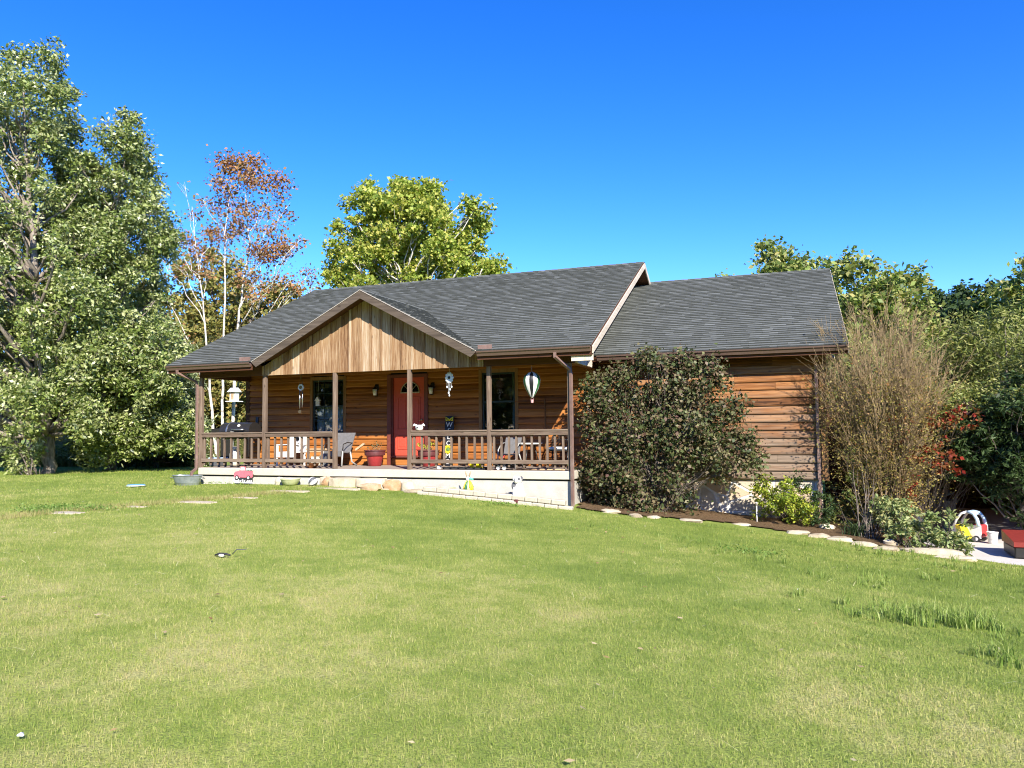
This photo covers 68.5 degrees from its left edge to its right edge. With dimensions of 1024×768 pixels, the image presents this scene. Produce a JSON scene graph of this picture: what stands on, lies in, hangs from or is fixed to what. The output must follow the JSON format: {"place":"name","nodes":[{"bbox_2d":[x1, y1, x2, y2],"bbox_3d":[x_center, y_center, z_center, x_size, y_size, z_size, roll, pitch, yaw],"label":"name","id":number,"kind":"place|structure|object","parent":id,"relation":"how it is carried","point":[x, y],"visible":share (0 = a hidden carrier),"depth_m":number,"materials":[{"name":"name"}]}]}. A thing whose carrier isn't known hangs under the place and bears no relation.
{"place":"outdoors","nodes":[
{"label":"outdoors","id":0,"kind":"place"},
{"bbox_2d":[459,489,474,495],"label":"edging block","id":1,"kind":"structure","parent":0,"point":[465,492],"depth_m":16.48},
{"bbox_2d":[463,471,473,489],"bbox_3d":[-0.965,2.160,16.726,0.248,0.444,0.236,-2,-4,20],"label":"garden figurine","id":2,"kind":"object","parent":1,"relation":"on","point":[468,484],"visible":0.94,"depth_m":16.67,"materials":[{"name":"ceramic"}]},
{"bbox_2d":[495,464,514,469],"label":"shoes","id":3,"kind":"object","parent":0,"point":[499,467],"visible":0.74,"depth_m":17.00,"materials":[{"name":"plastic"}]},
{"bbox_2d":[0,438,1023,767],"bbox_3d":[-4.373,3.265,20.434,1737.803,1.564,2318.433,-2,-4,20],"label":"lawn","id":4,"kind":"structure","parent":0,"point":[340,734],"depth_m":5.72,"materials":[{"name":"plant"}]},
{"bbox_2d":[0,423,50,474],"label":"sapling","id":5,"kind":"object","parent":4,"relation":"on","point":[33,455],"visible":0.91,"depth_m":25.00,"materials":[{"name":"green plant"}]},
{"bbox_2d":[0,424,65,454],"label":"evergreen tree","id":6,"kind":"object","parent":4,"relation":"on","point":[4,449],"visible":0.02,"depth_m":39.94,"materials":[{"name":"green plant"}]},
{"bbox_2d":[41,421,74,449],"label":"evergreen tree","id":7,"kind":"object","parent":4,"relation":"on","point":[57,441],"visible":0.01,"depth_m":37.23,"materials":[{"name":"green plant"}]},
{"bbox_2d":[0,33,141,473],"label":"silver maple","id":8,"kind":"object","parent":4,"relation":"on","point":[30,393],"visible":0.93,"depth_m":26.00,"materials":[{"name":"green plant"}]},
{"bbox_2d":[55,431,106,464],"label":"evergreen tree","id":9,"kind":"object","parent":4,"relation":"on","point":[63,450],"visible":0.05,"depth_m":33.06,"materials":[{"name":"green plant"}]},
{"bbox_2d":[4,105,214,471],"bbox_3d":[-14.894,-3.655,28.624,8.986,14.267,6.301,-2,-4,20],"label":"silver maple","id":10,"kind":"object","parent":4,"relation":"on","point":[136,423],"visible":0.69,"depth_m":27.41,"materials":[{"name":"green plant"}]},
{"bbox_2d":[0,448,219,466],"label":"tall weeds","id":11,"kind":"object","parent":4,"relation":"on","point":[60,461],"visible":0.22,"depth_m":34.13,"materials":[{"name":"green plant"}]},
{"bbox_2d":[0,486,310,519],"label":"dry grass","id":12,"kind":"structure","parent":4,"relation":"on","point":[144,503],"depth_m":14.70,"materials":[{"name":"plant"}]},
{"bbox_2d":[116,407,194,468],"bbox_3d":[-14.708,2.212,31.164,3.677,3.084,3.737,-2,-4,20],"label":"evergreen tree","id":13,"kind":"object","parent":4,"relation":"on","point":[155,461],"visible":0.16,"depth_m":30.69,"materials":[{"name":"green plant"}]},
{"bbox_2d":[132,262,218,329],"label":"autumn tree","id":14,"kind":"object","parent":4,"relation":"on","point":[190,313],"visible":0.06,"depth_m":54.59,"materials":[{"name":"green plant"}]},
{"bbox_2d":[153,341,219,466],"bbox_3d":[-14.522,0.874,32.740,3.719,5.930,3.549,-2,-4,20],"label":"evergreen tree","id":15,"kind":"object","parent":4,"relation":"on","point":[189,385],"visible":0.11,"depth_m":32.85,"materials":[{"name":"green plant"}]},
{"bbox_2d":[171,475,204,485],"bbox_3d":[-8.432,2.507,19.535,1.056,0.278,0.490,-2,-4,20],"label":"metal tub","id":16,"kind":"object","parent":4,"relation":"on","point":[185,480],"visible":0.93,"depth_m":19.34,"materials":[{"name":"metal"}]},
{"bbox_2d":[162,180,226,455],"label":"birch tree","id":17,"kind":"object","parent":4,"relation":"on","point":[202,252],"visible":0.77,"depth_m":40.17,"materials":[{"name":"white plant"}]},
{"bbox_2d":[166,313,225,422],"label":"autumn tree","id":18,"kind":"object","parent":4,"relation":"on","point":[213,332],"visible":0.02,"depth_m":49.10,"materials":[{"name":"orange plant"}]},
{"bbox_2d":[179,333,240,442],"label":"autumn tree","id":19,"kind":"object","parent":4,"relation":"on","point":[200,345],"visible":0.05,"depth_m":44.53,"materials":[{"name":"green plant"}]},
{"bbox_2d":[164,242,261,431],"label":"autumn tree","id":20,"kind":"object","parent":4,"relation":"on","point":[212,287],"visible":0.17,"depth_m":56.80,"materials":[{"name":"orange plant"}]},
{"bbox_2d":[198,437,243,458],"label":"tall weeds","id":21,"kind":"object","parent":4,"relation":"on","point":[241,445],"visible":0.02,"depth_m":40.33,"materials":[{"name":"green plant"}]},
{"bbox_2d":[204,379,245,447],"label":"autumn tree","id":22,"kind":"object","parent":4,"relation":"on","point":[240,412],"visible":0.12,"depth_m":42.88,"materials":[{"name":"green plant"}]},
{"bbox_2d":[193,144,259,424],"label":"birch tree","id":23,"kind":"object","parent":4,"relation":"on","point":[229,166],"visible":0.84,"depth_m":40.16,"materials":[{"name":"white plant"}]},
{"bbox_2d":[233,467,253,482],"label":"truck sign","id":24,"kind":"object","parent":4,"relation":"on","point":[247,473],"visible":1,"depth_m":19.04,"materials":[{"name":"wood"}]},
{"bbox_2d":[198,272,295,337],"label":"autumn tree","id":25,"kind":"object","parent":4,"relation":"on","point":[231,313],"visible":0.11,"depth_m":52.70,"materials":[{"name":"orange plant"}]},
{"bbox_2d":[216,147,323,449],"bbox_3d":[-12.552,-4.165,38.437,6.281,16.697,4.152,-2,-4,20],"label":"birch tree","id":26,"kind":"object","parent":4,"relation":"on","point":[263,253],"visible":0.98,"depth_m":38.40,"materials":[{"name":"white plant"}]},
{"bbox_2d":[225,388,242,401],"bbox_3d":[-14.124,0.550,38.248,0.600,0.720,0.600,-2,-4,20],"label":"bird feeder","id":27,"kind":"object","parent":26,"relation":"attached to","point":[234,394],"visible":1,"depth_m":38.11,"materials":[{"name":"plastic"}]},
{"bbox_2d":[258,279,305,318],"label":"autumn tree","id":28,"kind":"object","parent":4,"relation":"on","point":[284,293],"visible":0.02,"depth_m":50.66,"materials":[{"name":"green plant"}]},
{"bbox_2d":[280,478,300,484],"bbox_3d":[-5.440,2.400,18.463,0.500,0.155,0.500,-2,-4,20],"label":"planter bowl","id":29,"kind":"object","parent":4,"relation":"on","point":[289,481],"visible":0.99,"depth_m":18.30,"materials":[{"name":"ceramic"}]},
{"bbox_2d":[329,477,386,487],"bbox_3d":[-3.657,2.404,17.801,1.449,0.354,0.492,-2,-4,20],"label":"stone step","id":30,"kind":"object","parent":4,"relation":"on","point":[350,482],"visible":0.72,"depth_m":17.65,"materials":[{"name":"stone"}]},
{"bbox_2d":[357,483,381,490],"bbox_3d":[-3.287,2.378,17.294,0.661,0.209,0.289,-2,-4,20],"label":"stone","id":31,"kind":"object","parent":4,"relation":"on","point":[372,486],"visible":0.75,"depth_m":17.16,"materials":[{"name":"stone"}]},
{"bbox_2d":[382,479,400,490],"bbox_3d":[-2.773,2.370,17.500,0.424,0.330,0.311,-2,-4,20],"label":"stone","id":32,"kind":"object","parent":4,"relation":"on","point":[392,484],"visible":0.69,"depth_m":17.38,"materials":[{"name":"stone"}]},
{"bbox_2d":[2,481,807,558],"bbox_3d":[-2.386,2.507,14.399,14.932,0.685,6.215,-2,-4,20],"label":"clover","id":33,"kind":"object","parent":4,"relation":"on","point":[53,507],"visible":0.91,"depth_m":13.97,"materials":[{"name":"green plant"}]},
{"bbox_2d":[401,480,416,490],"bbox_3d":[-2.403,2.388,17.397,0.462,0.333,0.335,-2,-4,20],"label":"stone","id":34,"kind":"object","parent":4,"relation":"on","point":[407,484],"visible":0.64,"depth_m":17.26,"materials":[{"name":"stone"}]},
{"bbox_2d":[317,174,516,288],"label":"sycamore tree","id":35,"kind":"object","parent":4,"relation":"on","point":[388,246],"visible":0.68,"depth_m":40.67,"materials":[{"name":"green plant"}]},
{"bbox_2d":[491,498,504,501],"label":"edging block","id":36,"kind":"structure","parent":4,"relation":"on","point":[495,499],"depth_m":16.20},
{"bbox_2d":[485,492,498,497],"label":"edging block","id":37,"kind":"structure","parent":36,"relation":"on","point":[491,494],"depth_m":16.28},
{"bbox_2d":[165,262,848,519],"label":"house","id":38,"kind":"structure","parent":4,"relation":"on","point":[375,363],"depth_m":18.62,"materials":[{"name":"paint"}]},
{"bbox_2d":[209,457,227,465],"bbox_3d":[-7.987,2.115,20.438,0.400,0.235,0.340,-2,-4,20],"label":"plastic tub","id":39,"kind":"object","parent":38,"relation":"on","point":[215,464],"visible":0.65,"depth_m":20.30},
{"bbox_2d":[229,447,240,465],"bbox_3d":[-7.393,1.929,20.070,0.280,0.510,0.276,-2,-4,20],"label":"propane cylinder","id":40,"kind":"object","parent":38,"relation":"on","point":[234,453],"visible":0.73,"depth_m":19.96,"materials":[{"name":"metal"}]},
{"bbox_2d":[211,417,261,465],"bbox_3d":[-7.670,1.583,20.754,1.370,1.328,0.661,-2,-4,20],"label":"barbecue grill","id":41,"kind":"object","parent":38,"relation":"on","point":[241,427],"visible":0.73,"depth_m":20.55,"materials":[{"name":"metal"}]},
{"bbox_2d":[276,437,306,465],"bbox_3d":[-5.960,1.797,20.302,0.640,0.810,0.537,-2,-4,20],"label":"white chair","id":42,"kind":"object","parent":38,"relation":"on","point":[292,446],"visible":0.49,"depth_m":20.45,"materials":[{"name":"paint"}]},
{"bbox_2d":[298,375,303,412],"bbox_3d":[-5.478,0.155,19.519,0.168,1.215,0.062,-2,-4,20],"label":"wind chime","id":43,"kind":"object","parent":38,"relation":"hanging from","point":[300,387],"visible":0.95,"depth_m":19.49,"materials":[{"name":"silver metal"}]},
{"bbox_2d":[310,376,346,432],"bbox_3d":[-5.041,0.611,20.822,1.200,1.620,0.251,-2,-4,20],"label":"window","id":44,"kind":"structure","parent":38,"relation":"in","point":[324,419],"depth_m":20.89,"materials":[{"name":"black glass"}]},
{"bbox_2d":[322,433,356,465],"bbox_3d":[-4.461,1.707,19.571,0.680,0.868,0.680,-2,-4,20],"label":"patio chair","id":45,"kind":"object","parent":38,"relation":"on","point":[345,442],"visible":0.73,"depth_m":19.66,"materials":[{"name":"metal"}]},
{"bbox_2d":[364,441,385,465],"bbox_3d":[-3.571,1.806,19.580,0.570,0.649,0.570,-2,-4,20],"label":"flower pot","id":46,"kind":"object","parent":38,"relation":"on","point":[374,457],"visible":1,"depth_m":19.40,"materials":[{"name":"red ceramic"}]},
{"bbox_2d":[387,373,428,464],"bbox_3d":[-2.746,0.941,19.872,1.200,2.400,0.145,-2,-4,20],"label":"door","id":47,"kind":"structure","parent":38,"relation":"in","point":[396,384],"depth_m":19.95,"materials":[{"name":"red paint"}]},
{"bbox_2d":[417,440,439,466],"bbox_3d":[-2.118,1.744,19.050,0.576,0.680,0.570,-2,-4,20],"label":"flower pot","id":48,"kind":"object","parent":38,"relation":"on","point":[432,454],"visible":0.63,"depth_m":18.87,"materials":[{"name":"red ceramic"}]},
{"bbox_2d":[445,416,453,465],"bbox_3d":[-1.617,1.454,19.215,0.252,1.272,0.183,-2,-4,20],"label":"welcome sign","id":49,"kind":"object","parent":38,"relation":"on","point":[449,422],"visible":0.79,"depth_m":19.23,"materials":[{"name":"black paint"}]},
{"bbox_2d":[445,372,453,396],"bbox_3d":[-1.482,-0.150,17.743,0.231,0.900,0.037,-2,-4,20],"label":"shell mobile","id":50,"kind":"object","parent":38,"relation":"hanging from","point":[449,377],"visible":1,"depth_m":17.74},
{"bbox_2d":[443,467,486,469],"bbox_3d":[-1.059,1.956,17.476,1.040,0.049,0.380,-2,-4,20],"label":"boot tray","id":51,"kind":"object","parent":38,"relation":"on","point":[460,468],"visible":0.8,"depth_m":17.33,"materials":[{"name":"rubber"}]},
{"bbox_2d":[478,368,518,431],"bbox_3d":[-0.310,0.434,19.093,1.100,1.630,0.249,-2,-4,20],"label":"window","id":52,"kind":"structure","parent":38,"relation":"in","point":[514,371],"depth_m":19.09,"materials":[{"name":"black glass"}]},
{"bbox_2d":[497,437,523,468],"bbox_3d":[-0.040,1.636,17.800,0.468,0.730,0.588,-2,-4,20],"label":"folding chair","id":53,"kind":"object","parent":38,"relation":"on","point":[512,445],"visible":0.55,"depth_m":17.95,"materials":[{"name":"metal"}]},
{"bbox_2d":[523,372,540,402],"bbox_3d":[0.448,-0.124,16.931,0.390,1.090,0.390,-2,-4,20],"label":"balloon spinner","id":54,"kind":"object","parent":38,"relation":"hanging from","point":[531,380],"visible":0.99,"depth_m":16.80,"materials":[{"name":"metal"}]},
{"bbox_2d":[547,435,567,468],"bbox_3d":[1.131,1.527,17.574,0.554,0.878,0.548,-2,-4,20],"label":"metal chair","id":55,"kind":"object","parent":38,"relation":"on","point":[551,448],"visible":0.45,"depth_m":17.40,"materials":[{"name":"metal"}]},
{"bbox_2d":[503,499,515,503],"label":"edging block","id":56,"kind":"structure","parent":4,"relation":"on","point":[509,501],"depth_m":16.08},
{"bbox_2d":[498,493,511,499],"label":"edging block","id":57,"kind":"structure","parent":56,"relation":"on","point":[504,496],"depth_m":16.17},
{"bbox_2d":[1,484,1018,766],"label":"fallen leaves","id":58,"kind":"object","parent":4,"relation":"on","point":[441,572],"visible":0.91,"depth_m":6.02,"materials":[{"name":"brown plant"}]},
{"bbox_2d":[4,521,1015,756],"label":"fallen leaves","id":59,"kind":"object","parent":4,"relation":"on","point":[504,629],"visible":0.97,"depth_m":7.27,"materials":[{"name":"plant"}]},
{"bbox_2d":[518,501,532,505],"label":"edging block","id":60,"kind":"structure","parent":4,"relation":"on","point":[524,503],"depth_m":15.97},
{"bbox_2d":[512,495,525,500],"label":"edging block","id":61,"kind":"structure","parent":60,"relation":"on","point":[520,497],"depth_m":16.06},
{"bbox_2d":[508,476,525,494],"bbox_3d":[0.116,2.235,16.311,0.322,0.490,0.448,1,-4,-23],"label":"dog statue","id":62,"kind":"object","parent":61,"relation":"on","point":[517,487],"visible":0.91,"depth_m":16.18,"materials":[{"name":"white paint"}]},
{"bbox_2d":[87,482,1023,668],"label":"long grass","id":63,"kind":"structure","parent":4,"relation":"on","point":[969,619],"depth_m":7.13,"materials":[{"name":"plant"}]},
{"bbox_2d":[601,509,620,513],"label":"edging rock","id":64,"kind":"object","parent":4,"relation":"on","point":[612,511],"visible":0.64,"depth_m":15.58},
{"bbox_2d":[576,498,936,547],"bbox_3d":[5.352,2.963,16.582,7.320,0.733,5.400,-2,-4,20],"label":"garden bed","id":65,"kind":"object","parent":4,"relation":"on","point":[777,524],"visible":0.52,"depth_m":15.94,"materials":[{"name":"soil"}]},
{"bbox_2d":[564,340,776,515],"bbox_3d":[3.392,0.950,16.526,4.543,3.839,2.567,-2,-4,20],"label":"viburnum shrub","id":66,"kind":"object","parent":65,"relation":"on","point":[617,475],"visible":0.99,"depth_m":16.26,"materials":[{"name":"green plant"}]},
{"bbox_2d":[747,472,819,525],"bbox_3d":[5.754,2.400,15.931,1.496,1.271,1.367,-2,-4,20],"label":"euonymus bush","id":67,"kind":"object","parent":65,"relation":"on","point":[782,500],"visible":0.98,"depth_m":15.87,"materials":[{"name":"green plant"}]},
{"bbox_2d":[789,468,839,529],"bbox_3d":[6.394,2.409,16.003,1.043,1.310,1.334,-2,-4,20],"label":"holly bush","id":68,"kind":"object","parent":65,"relation":"on","point":[828,511],"visible":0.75,"depth_m":15.78,"materials":[{"name":"green plant"}]},
{"bbox_2d":[842,520,878,536],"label":"lily clump","id":69,"kind":"object","parent":65,"relation":"on","point":[854,531],"visible":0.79,"depth_m":14.76,"materials":[{"name":"green plant"}]},
{"bbox_2d":[822,437,914,538],"bbox_3d":[7.032,2.108,15.657,1.878,2.052,1.848,2,-4,-33],"label":"holly bush","id":70,"kind":"object","parent":65,"relation":"on","point":[867,520],"visible":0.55,"depth_m":15.60,"materials":[{"name":"green plant"}]},
{"bbox_2d":[793,282,993,538],"bbox_3d":[7.737,0.702,15.827,3.367,5.611,3.510,0,-4,-14],"label":"crape myrtle","id":71,"kind":"object","parent":65,"relation":"on","point":[854,424],"visible":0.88,"depth_m":15.45,"materials":[{"name":"brown plant"}]},
{"bbox_2d":[868,494,919,542],"bbox_3d":[7.506,2.643,14.782,0.942,0.988,0.885,-2,-4,20],"label":"sedum plant","id":72,"kind":"object","parent":65,"relation":"on","point":[883,505],"visible":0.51,"depth_m":14.74,"materials":[{"name":"green plant"}]},
{"bbox_2d":[875,502,922,544],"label":"sedum plant","id":73,"kind":"object","parent":65,"relation":"on","point":[887,523],"visible":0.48,"depth_m":14.16,"materials":[{"name":"green plant"}]},
{"bbox_2d":[883,510,949,547],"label":"sedum plant","id":74,"kind":"object","parent":65,"relation":"on","point":[915,541],"visible":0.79,"depth_m":13.74,"materials":[{"name":"green plant"}]},
{"bbox_2d":[899,547,965,555],"bbox_3d":[7.365,2.963,13.193,1.031,0.188,0.258,-1,-4,14],"label":"edging rock","id":75,"kind":"object","parent":65,"relation":"on","point":[936,551],"visible":0.55,"depth_m":13.10,"materials":[{"name":"stone"}]},
{"bbox_2d":[885,404,983,532],"bbox_3d":[8.452,1.810,15.310,1.485,2.856,1.691,1,-4,-28],"label":"red creeper","id":76,"kind":"object","parent":65,"relation":"in","point":[957,410],"visible":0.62,"depth_m":15.17,"materials":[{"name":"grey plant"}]},
{"bbox_2d":[920,507,974,555],"bbox_3d":[7.822,2.717,13.460,0.918,1.046,0.896,-2,-4,20],"label":"sedum plant","id":77,"kind":"object","parent":65,"relation":"on","point":[953,541],"visible":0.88,"depth_m":13.38,"materials":[{"name":"green plant"}]},
{"bbox_2d":[744,234,817,273],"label":"oak tree","id":78,"kind":"object","parent":4,"relation":"on","point":[774,258],"visible":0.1,"depth_m":43.03,"materials":[{"name":"green plant"}]},
{"bbox_2d":[786,530,809,534],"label":"edging rock","id":79,"kind":"object","parent":4,"relation":"on","point":[800,532],"visible":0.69,"depth_m":14.79,"materials":[{"name":"stone"}]},
{"bbox_2d":[808,533,830,537],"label":"edging rock","id":80,"kind":"object","parent":4,"relation":"on","point":[820,535],"visible":0.62,"depth_m":14.40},
{"bbox_2d":[793,252,848,301],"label":"oak tree","id":81,"kind":"object","parent":4,"relation":"on","point":[824,262],"visible":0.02,"depth_m":45.09,"materials":[{"name":"green plant"}]},
{"bbox_2d":[827,536,852,541],"bbox_3d":[6.153,2.926,14.109,0.480,0.145,0.243,-2,-4,20],"label":"edging rock","id":82,"kind":"object","parent":4,"relation":"on","point":[842,538],"visible":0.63,"depth_m":14.03,"materials":[{"name":"stone"}]},
{"bbox_2d":[826,319,892,401],"bbox_3d":[14.451,0.578,34.729,6.890,7.842,6.372,-2,-4,20],"label":"oak tree","id":83,"kind":"object","parent":4,"relation":"on","point":[849,340],"visible":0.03,"depth_m":32.96,"materials":[{"name":"green plant"}]},
{"bbox_2d":[851,541,877,546],"bbox_3d":[6.372,2.915,13.638,0.477,0.124,0.244,-2,-4,20],"label":"edging rock","id":84,"kind":"object","parent":4,"relation":"on","point":[868,544],"visible":0.57,"depth_m":13.54,"materials":[{"name":"stone"}]},
{"bbox_2d":[821,245,926,377],"bbox_3d":[17.948,-1.210,38.995,5.915,11.993,6.846,-3,-4,38],"label":"oak tree","id":85,"kind":"object","parent":4,"relation":"on","point":[858,293],"visible":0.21,"depth_m":38.25,"materials":[{"name":"green plant"}]},
{"bbox_2d":[872,545,899,550],"bbox_3d":[6.576,2.905,13.215,0.456,0.124,0.236,-2,-4,20],"label":"edging rock","id":86,"kind":"object","parent":4,"relation":"on","point":[891,548],"visible":0.57,"depth_m":13.14,"materials":[{"name":"stone"}]},
{"bbox_2d":[848,259,955,361],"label":"oak tree","id":87,"kind":"object","parent":4,"relation":"on","point":[922,304],"visible":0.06,"depth_m":40.38,"materials":[{"name":"green plant"}]},
{"bbox_2d":[882,336,970,386],"bbox_3d":[13.476,1.228,24.651,3.683,5.732,3.480,2,-5,-41],"label":"willow tree","id":88,"kind":"object","parent":4,"relation":"on","point":[914,354],"depth_m":24.48,"materials":[{"name":"green plant"}]},
{"bbox_2d":[934,554,977,561],"bbox_3d":[7.489,2.947,12.700,0.662,0.124,0.198,-2,-4,20],"label":"edging rock","id":89,"kind":"object","parent":4,"relation":"on","point":[968,558],"visible":0.49,"depth_m":12.62,"materials":[{"name":"stone"}]},
{"bbox_2d":[924,274,1004,371],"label":"oak tree","id":90,"kind":"object","parent":4,"relation":"on","point":[958,296],"visible":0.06,"depth_m":45.25,"materials":[{"name":"green plant"}]},
{"bbox_2d":[910,370,1023,529],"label":"dark maple tree","id":91,"kind":"object","parent":4,"relation":"on","point":[995,456],"visible":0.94,"depth_m":15.12,"materials":[{"name":"green plant"}]},
{"bbox_2d":[934,297,1023,508],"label":"willow tree","id":92,"kind":"object","parent":4,"relation":"on","point":[1006,348],"visible":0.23,"depth_m":21.03,"materials":[{"name":"green plant"}]},
{"bbox_2d":[952,274,1023,371],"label":"oak tree","id":93,"kind":"object","parent":4,"relation":"on","point":[988,299],"visible":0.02,"depth_m":43.04,"materials":[{"name":"green plant"}]},
{"bbox_2d":[966,252,1023,382],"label":"oak tree","id":94,"kind":"object","parent":4,"relation":"on","point":[1012,288],"visible":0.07,"depth_m":39.13,"materials":[{"name":"green plant"}]},
{"bbox_2d":[975,327,1023,517],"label":"willow tree","id":95,"kind":"object","parent":4,"relation":"on","point":[997,387],"visible":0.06,"depth_m":19.23,"materials":[{"name":"green plant"}]},
{"bbox_2d":[0,0,1023,323],"label":"sky","id":96,"kind":"structure","parent":0,"point":[672,137],"materials":[{"name":"blue"}]},
{"bbox_2d":[537,497,551,503],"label":"edging block","id":97,"kind":"structure","parent":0,"point":[543,500],"depth_m":15.86,"materials":[{"name":"stone"}]},
{"bbox_2d":[551,499,566,505],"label":"edging block","id":98,"kind":"structure","parent":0,"point":[562,502],"depth_m":15.75,"materials":[{"name":"concrete"}]},
{"bbox_2d":[910,311,1021,508],"bbox_3d":[13.177,0.914,22.174,4.129,6.122,3.884,1,-4,-27],"label":"willow tree","id":99,"kind":"object","parent":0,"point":[958,348],"visible":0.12,"depth_m":21.61,"materials":[{"name":"green plant"}]},
{"bbox_2d":[915,508,1023,565],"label":"driveway","id":100,"kind":"structure","parent":0,"point":[985,550],"depth_m":15.23,"materials":[{"name":"concrete"}]},
{"bbox_2d":[825,397,1008,537],"bbox_3d":[11.649,1.804,18.204,7.300,3.262,7.300,-2,-4,20],"label":"carport","id":101,"kind":"object","parent":100,"relation":"on","point":[973,504],"visible":0.05,"depth_m":21.54,"materials":[{"name":"brown wood"}]},
{"bbox_2d":[862,373,1023,530],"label":"climbing vine","id":102,"kind":"object","parent":101,"relation":"attached to","point":[971,394],"visible":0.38,"depth_m":16.04,"materials":[{"name":"green plant"}]},
{"bbox_2d":[922,489,957,530],"bbox_3d":[9.573,2.808,16.823,0.728,0.907,0.690,-2,-4,20],"label":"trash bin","id":103,"kind":"object","parent":100,"relation":"on","point":[949,500],"visible":0.28,"depth_m":16.61,"materials":[{"name":"plastic"}]},
{"bbox_2d":[955,524,975,541],"bbox_3d":[9.132,3.001,15.161,0.360,0.340,0.260,-1,-3,3],"label":"toy dump truck","id":104,"kind":"object","parent":100,"relation":"on","point":[967,532],"visible":0.31,"depth_m":15.07,"materials":[{"name":"plastic"}]},
{"bbox_2d":[951,510,987,541],"bbox_3d":[9.297,2.869,15.278,0.374,0.614,0.570,2,-4,-36],"label":"toy car","id":105,"kind":"object","parent":100,"relation":"on","point":[978,531],"visible":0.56,"depth_m":15.10,"materials":[{"name":"white paint"}]},
{"bbox_2d":[986,531,998,543],"bbox_3d":[9.476,3.030,14.818,0.211,0.231,0.217,-2,-4,20],"label":"plastic bucket","id":106,"kind":"object","parent":100,"relation":"on","point":[992,536],"visible":1,"depth_m":14.76,"materials":[{"name":"plastic"}]},
{"bbox_2d":[1001,529,1023,557],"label":"storage cart","id":107,"kind":"object","parent":100,"relation":"on","point":[1013,541],"visible":1,"depth_m":13.37,"materials":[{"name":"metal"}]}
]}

